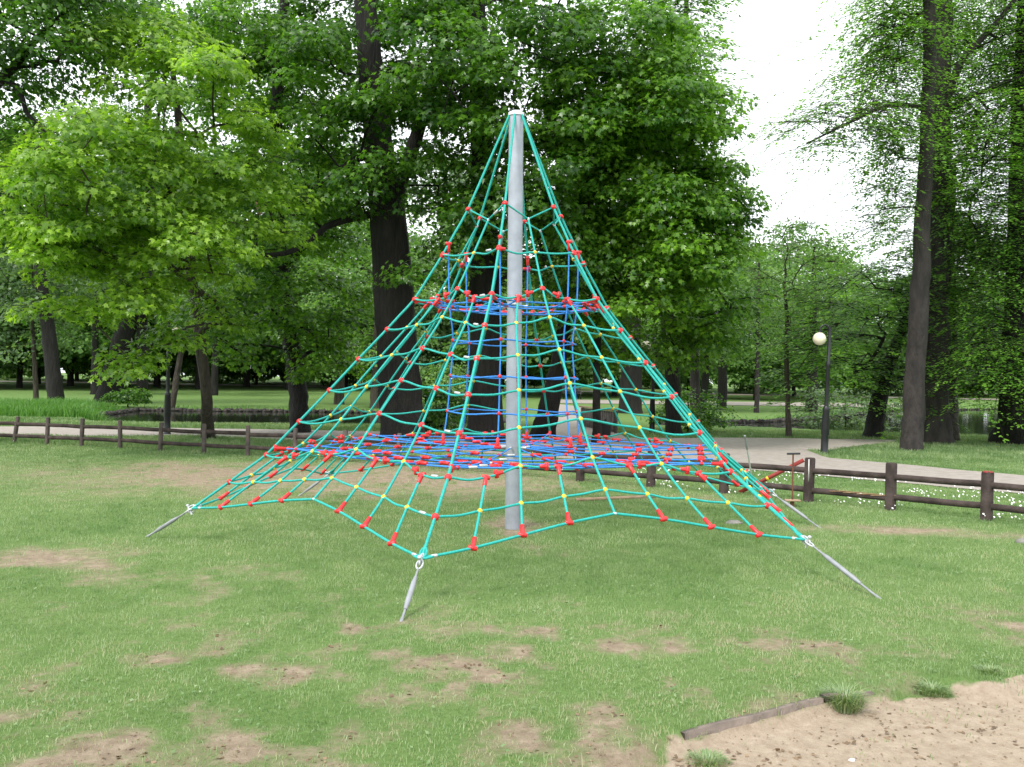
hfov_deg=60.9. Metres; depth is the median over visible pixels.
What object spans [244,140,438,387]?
background tree
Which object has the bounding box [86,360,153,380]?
hedge bush
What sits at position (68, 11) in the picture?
lime tree
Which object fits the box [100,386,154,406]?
shrub
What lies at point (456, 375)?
hedge bush
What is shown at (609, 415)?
boarded railing
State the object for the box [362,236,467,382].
background tree
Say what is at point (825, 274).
background tree
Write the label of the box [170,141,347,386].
background tree
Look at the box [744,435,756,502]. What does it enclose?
steel bar
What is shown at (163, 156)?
maple tree
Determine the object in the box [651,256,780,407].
park tree
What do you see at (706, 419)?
shrub
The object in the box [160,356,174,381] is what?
background tree
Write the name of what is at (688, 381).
background tree
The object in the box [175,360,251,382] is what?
hedge bush
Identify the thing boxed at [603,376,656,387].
hedge bush
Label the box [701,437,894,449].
path
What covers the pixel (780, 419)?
edge stones
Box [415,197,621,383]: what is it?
background tree
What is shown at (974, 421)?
pond
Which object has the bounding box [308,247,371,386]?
background tree
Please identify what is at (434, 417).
shrub
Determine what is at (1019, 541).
stone
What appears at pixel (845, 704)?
grass tuft
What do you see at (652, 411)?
park lamp
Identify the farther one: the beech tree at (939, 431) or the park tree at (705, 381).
the park tree at (705, 381)
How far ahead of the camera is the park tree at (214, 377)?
61.83 m
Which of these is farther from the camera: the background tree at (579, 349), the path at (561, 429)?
the background tree at (579, 349)
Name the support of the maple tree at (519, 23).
on the lawn at (798, 733)
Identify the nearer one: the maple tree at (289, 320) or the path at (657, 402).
the maple tree at (289, 320)
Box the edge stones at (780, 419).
[656,408,996,428]
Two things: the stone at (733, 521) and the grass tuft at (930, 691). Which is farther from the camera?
the stone at (733, 521)
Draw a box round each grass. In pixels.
[107,404,530,417]
[640,403,993,421]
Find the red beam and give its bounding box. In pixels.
[739,458,804,492]
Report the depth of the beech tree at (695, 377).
27.88 m
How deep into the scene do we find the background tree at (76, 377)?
89.83 m
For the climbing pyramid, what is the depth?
8.83 m
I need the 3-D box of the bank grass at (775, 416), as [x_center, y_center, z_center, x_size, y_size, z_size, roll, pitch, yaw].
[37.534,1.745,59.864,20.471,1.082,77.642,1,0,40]
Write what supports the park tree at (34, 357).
on the lawn at (798, 733)
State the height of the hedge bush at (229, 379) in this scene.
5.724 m
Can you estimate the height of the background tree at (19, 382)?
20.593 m
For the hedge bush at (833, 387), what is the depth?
89.92 m
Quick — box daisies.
[639,468,1022,518]
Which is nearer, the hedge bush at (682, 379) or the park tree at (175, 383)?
the park tree at (175, 383)
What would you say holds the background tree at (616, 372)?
on the lawn at (798, 733)
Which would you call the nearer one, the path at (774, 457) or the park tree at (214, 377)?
the path at (774, 457)
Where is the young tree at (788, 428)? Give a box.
[731,215,857,437]
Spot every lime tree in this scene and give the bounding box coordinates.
[0,0,181,250]
[0,0,355,402]
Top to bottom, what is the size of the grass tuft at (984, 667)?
0.057 m
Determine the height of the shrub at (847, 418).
2.678 m
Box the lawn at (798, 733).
[0,373,1023,766]
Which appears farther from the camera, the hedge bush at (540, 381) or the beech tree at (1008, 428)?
the hedge bush at (540, 381)
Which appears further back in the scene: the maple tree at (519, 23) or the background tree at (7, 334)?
the background tree at (7, 334)
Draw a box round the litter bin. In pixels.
[601,419,611,435]
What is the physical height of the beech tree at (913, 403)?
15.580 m
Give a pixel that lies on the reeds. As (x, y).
(74, 407)
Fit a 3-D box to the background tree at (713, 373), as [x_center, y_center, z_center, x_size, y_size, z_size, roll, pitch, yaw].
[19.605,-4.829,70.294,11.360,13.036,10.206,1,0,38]
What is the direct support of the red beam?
on the lawn at (798, 733)
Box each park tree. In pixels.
[0,159,121,398]
[0,247,92,399]
[16,246,137,394]
[52,166,224,402]
[132,229,256,407]
[169,241,271,394]
[266,219,373,404]
[304,195,451,408]
[542,199,722,413]
[650,259,771,409]
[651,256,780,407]
[703,241,823,412]
[748,220,892,410]
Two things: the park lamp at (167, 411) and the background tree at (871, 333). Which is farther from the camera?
the background tree at (871, 333)
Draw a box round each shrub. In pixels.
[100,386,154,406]
[419,357,505,416]
[422,383,468,431]
[645,385,739,434]
[777,382,902,430]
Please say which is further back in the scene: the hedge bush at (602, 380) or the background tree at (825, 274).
the hedge bush at (602, 380)
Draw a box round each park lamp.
[163,319,181,433]
[641,335,654,432]
[813,324,831,453]
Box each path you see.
[0,381,998,399]
[0,426,1023,492]
[552,404,628,440]
[560,399,899,408]
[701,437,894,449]
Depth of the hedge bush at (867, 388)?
87.75 m
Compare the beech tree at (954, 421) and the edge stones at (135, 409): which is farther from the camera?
the edge stones at (135, 409)
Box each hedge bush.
[0,361,44,379]
[5,372,16,378]
[27,363,88,379]
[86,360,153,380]
[148,364,182,380]
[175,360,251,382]
[188,372,226,380]
[209,360,274,383]
[260,368,284,382]
[303,361,364,385]
[327,367,370,384]
[425,361,468,383]
[502,365,544,387]
[521,364,592,387]
[563,379,591,385]
[580,377,607,386]
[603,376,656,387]
[642,368,686,388]
[680,370,733,388]
[716,377,784,392]
[797,371,859,393]
[835,344,899,394]
[958,349,980,395]
[960,374,998,395]
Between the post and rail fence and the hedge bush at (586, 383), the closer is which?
the post and rail fence
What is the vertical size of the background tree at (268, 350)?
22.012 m
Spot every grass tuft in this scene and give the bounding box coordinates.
[680,747,735,766]
[810,678,877,713]
[912,679,954,697]
[971,663,1008,676]
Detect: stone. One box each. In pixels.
[725,520,743,523]
[1015,538,1023,542]
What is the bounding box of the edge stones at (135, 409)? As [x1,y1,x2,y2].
[100,407,505,421]
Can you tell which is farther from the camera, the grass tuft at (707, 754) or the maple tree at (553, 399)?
the maple tree at (553, 399)
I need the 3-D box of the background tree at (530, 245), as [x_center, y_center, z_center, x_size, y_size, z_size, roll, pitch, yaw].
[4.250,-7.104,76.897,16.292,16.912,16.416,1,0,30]
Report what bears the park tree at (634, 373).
on the lawn at (798, 733)
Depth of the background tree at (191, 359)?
73.79 m
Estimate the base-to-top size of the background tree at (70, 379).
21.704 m
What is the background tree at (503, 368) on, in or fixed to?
on the lawn at (798, 733)
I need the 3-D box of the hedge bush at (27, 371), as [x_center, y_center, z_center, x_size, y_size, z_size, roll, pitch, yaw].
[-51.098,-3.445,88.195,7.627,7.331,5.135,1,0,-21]
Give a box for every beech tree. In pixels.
[551,0,782,411]
[719,0,1023,450]
[827,0,1023,443]
[876,0,1023,444]
[885,164,1023,440]
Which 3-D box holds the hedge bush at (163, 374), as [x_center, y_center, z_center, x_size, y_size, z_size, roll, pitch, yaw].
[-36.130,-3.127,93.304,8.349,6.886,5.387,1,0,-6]
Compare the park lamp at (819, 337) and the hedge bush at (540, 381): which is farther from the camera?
the hedge bush at (540, 381)
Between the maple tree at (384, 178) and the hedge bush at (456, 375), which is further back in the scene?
the hedge bush at (456, 375)
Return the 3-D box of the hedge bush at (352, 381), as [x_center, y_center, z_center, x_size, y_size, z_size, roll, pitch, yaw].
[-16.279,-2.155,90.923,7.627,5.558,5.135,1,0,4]
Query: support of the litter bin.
on the lawn at (798, 733)
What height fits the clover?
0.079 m
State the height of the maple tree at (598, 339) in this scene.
7.325 m
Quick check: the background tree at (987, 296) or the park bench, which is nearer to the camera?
the park bench
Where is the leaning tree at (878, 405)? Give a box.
[744,190,1010,439]
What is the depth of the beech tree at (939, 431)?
24.28 m
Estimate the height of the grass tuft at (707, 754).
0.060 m
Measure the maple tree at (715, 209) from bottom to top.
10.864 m
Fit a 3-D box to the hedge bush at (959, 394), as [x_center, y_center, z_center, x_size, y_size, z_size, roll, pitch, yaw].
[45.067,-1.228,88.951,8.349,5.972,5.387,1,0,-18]
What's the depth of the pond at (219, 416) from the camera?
35.57 m
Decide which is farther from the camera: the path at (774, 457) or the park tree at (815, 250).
the park tree at (815, 250)
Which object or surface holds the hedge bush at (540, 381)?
on the lawn at (798, 733)
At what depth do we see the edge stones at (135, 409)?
40.87 m
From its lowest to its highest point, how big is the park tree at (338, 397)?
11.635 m
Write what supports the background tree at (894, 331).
on the lawn at (798, 733)
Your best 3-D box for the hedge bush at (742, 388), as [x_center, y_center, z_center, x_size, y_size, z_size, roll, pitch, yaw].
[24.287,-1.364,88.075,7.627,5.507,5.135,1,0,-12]
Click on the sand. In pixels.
(776, 749)
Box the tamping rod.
[784,453,800,506]
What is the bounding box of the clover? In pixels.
[1,558,1023,766]
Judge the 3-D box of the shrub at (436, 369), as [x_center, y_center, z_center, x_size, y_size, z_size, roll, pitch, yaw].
[-2.681,0.512,39.816,6.249,3.625,5.566,1,0,0]
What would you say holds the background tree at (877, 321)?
on the lawn at (798, 733)
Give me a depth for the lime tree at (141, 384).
45.36 m
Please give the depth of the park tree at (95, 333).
59.80 m
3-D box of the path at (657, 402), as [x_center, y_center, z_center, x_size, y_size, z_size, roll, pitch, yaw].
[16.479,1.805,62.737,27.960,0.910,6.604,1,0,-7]
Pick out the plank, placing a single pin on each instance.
(611, 497)
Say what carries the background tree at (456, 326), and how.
on the lawn at (798, 733)
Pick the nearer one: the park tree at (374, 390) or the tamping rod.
the tamping rod
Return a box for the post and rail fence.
[0,417,1023,520]
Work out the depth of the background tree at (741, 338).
82.06 m
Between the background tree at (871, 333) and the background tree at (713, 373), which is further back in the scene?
the background tree at (871, 333)
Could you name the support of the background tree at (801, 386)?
on the lawn at (798, 733)
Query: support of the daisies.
on the lawn at (798, 733)
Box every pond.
[102,411,505,424]
[655,410,997,434]
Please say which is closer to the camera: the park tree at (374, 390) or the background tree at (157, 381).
the park tree at (374, 390)
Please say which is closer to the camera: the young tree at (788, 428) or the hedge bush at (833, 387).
the young tree at (788, 428)
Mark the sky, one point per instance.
(765, 29)
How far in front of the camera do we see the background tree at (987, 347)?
88.26 m
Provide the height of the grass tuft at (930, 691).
0.078 m
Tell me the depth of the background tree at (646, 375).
78.24 m
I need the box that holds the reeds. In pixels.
[0,396,120,420]
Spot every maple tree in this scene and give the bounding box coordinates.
[0,2,326,438]
[133,0,396,432]
[220,0,539,440]
[378,0,641,442]
[512,0,783,433]
[522,39,687,437]
[559,154,667,442]
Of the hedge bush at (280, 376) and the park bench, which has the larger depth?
the hedge bush at (280, 376)
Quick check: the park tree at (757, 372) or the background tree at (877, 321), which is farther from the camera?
the background tree at (877, 321)
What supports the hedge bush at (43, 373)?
on the lawn at (798, 733)
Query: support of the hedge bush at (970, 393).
on the lawn at (798, 733)
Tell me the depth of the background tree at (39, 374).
79.90 m
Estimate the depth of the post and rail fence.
12.75 m
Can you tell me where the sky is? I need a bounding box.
[0,0,1014,383]
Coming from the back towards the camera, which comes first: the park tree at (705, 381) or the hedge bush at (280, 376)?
the hedge bush at (280, 376)
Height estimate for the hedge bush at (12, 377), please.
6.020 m
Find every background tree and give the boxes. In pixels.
[0,133,125,387]
[0,139,108,385]
[0,154,183,388]
[0,235,48,374]
[2,248,64,371]
[18,213,89,383]
[28,361,83,380]
[79,278,165,385]
[94,143,306,388]
[103,162,243,386]
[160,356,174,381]
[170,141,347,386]
[203,135,372,389]
[231,359,284,383]
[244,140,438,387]
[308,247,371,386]
[334,152,532,379]
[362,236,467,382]
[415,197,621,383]
[501,218,641,382]
[501,296,533,379]
[535,236,679,395]
[592,312,689,391]
[646,256,714,390]
[688,244,825,399]
[698,253,779,378]
[743,239,852,396]
[765,253,894,394]
[817,260,905,394]
[846,275,902,370]
[861,241,984,385]
[898,217,1005,385]
[958,248,1000,394]
[973,239,1004,377]
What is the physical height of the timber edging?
0.164 m
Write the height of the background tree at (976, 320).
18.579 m
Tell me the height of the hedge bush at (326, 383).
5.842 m
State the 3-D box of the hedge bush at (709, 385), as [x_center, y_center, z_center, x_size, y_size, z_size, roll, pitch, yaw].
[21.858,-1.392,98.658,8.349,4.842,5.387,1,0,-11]
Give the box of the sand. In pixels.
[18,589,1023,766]
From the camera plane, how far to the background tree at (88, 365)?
75.22 m
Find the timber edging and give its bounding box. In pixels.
[680,690,874,739]
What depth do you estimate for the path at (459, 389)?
83.40 m
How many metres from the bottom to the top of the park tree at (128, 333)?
13.397 m
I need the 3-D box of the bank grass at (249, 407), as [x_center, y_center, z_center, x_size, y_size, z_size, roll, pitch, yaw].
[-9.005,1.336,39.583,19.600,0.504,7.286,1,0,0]
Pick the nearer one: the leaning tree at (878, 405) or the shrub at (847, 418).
the leaning tree at (878, 405)
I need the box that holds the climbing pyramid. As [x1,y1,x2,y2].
[145,110,881,621]
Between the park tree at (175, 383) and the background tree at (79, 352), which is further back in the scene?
the background tree at (79, 352)
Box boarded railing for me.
[579,406,617,432]
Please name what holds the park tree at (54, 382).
on the lawn at (798, 733)
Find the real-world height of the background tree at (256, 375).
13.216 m
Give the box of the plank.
[575,495,655,500]
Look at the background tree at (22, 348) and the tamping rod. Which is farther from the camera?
the background tree at (22, 348)
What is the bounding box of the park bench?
[562,386,582,398]
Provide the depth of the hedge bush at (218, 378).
95.06 m
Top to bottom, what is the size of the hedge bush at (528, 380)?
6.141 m
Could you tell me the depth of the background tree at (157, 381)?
77.89 m

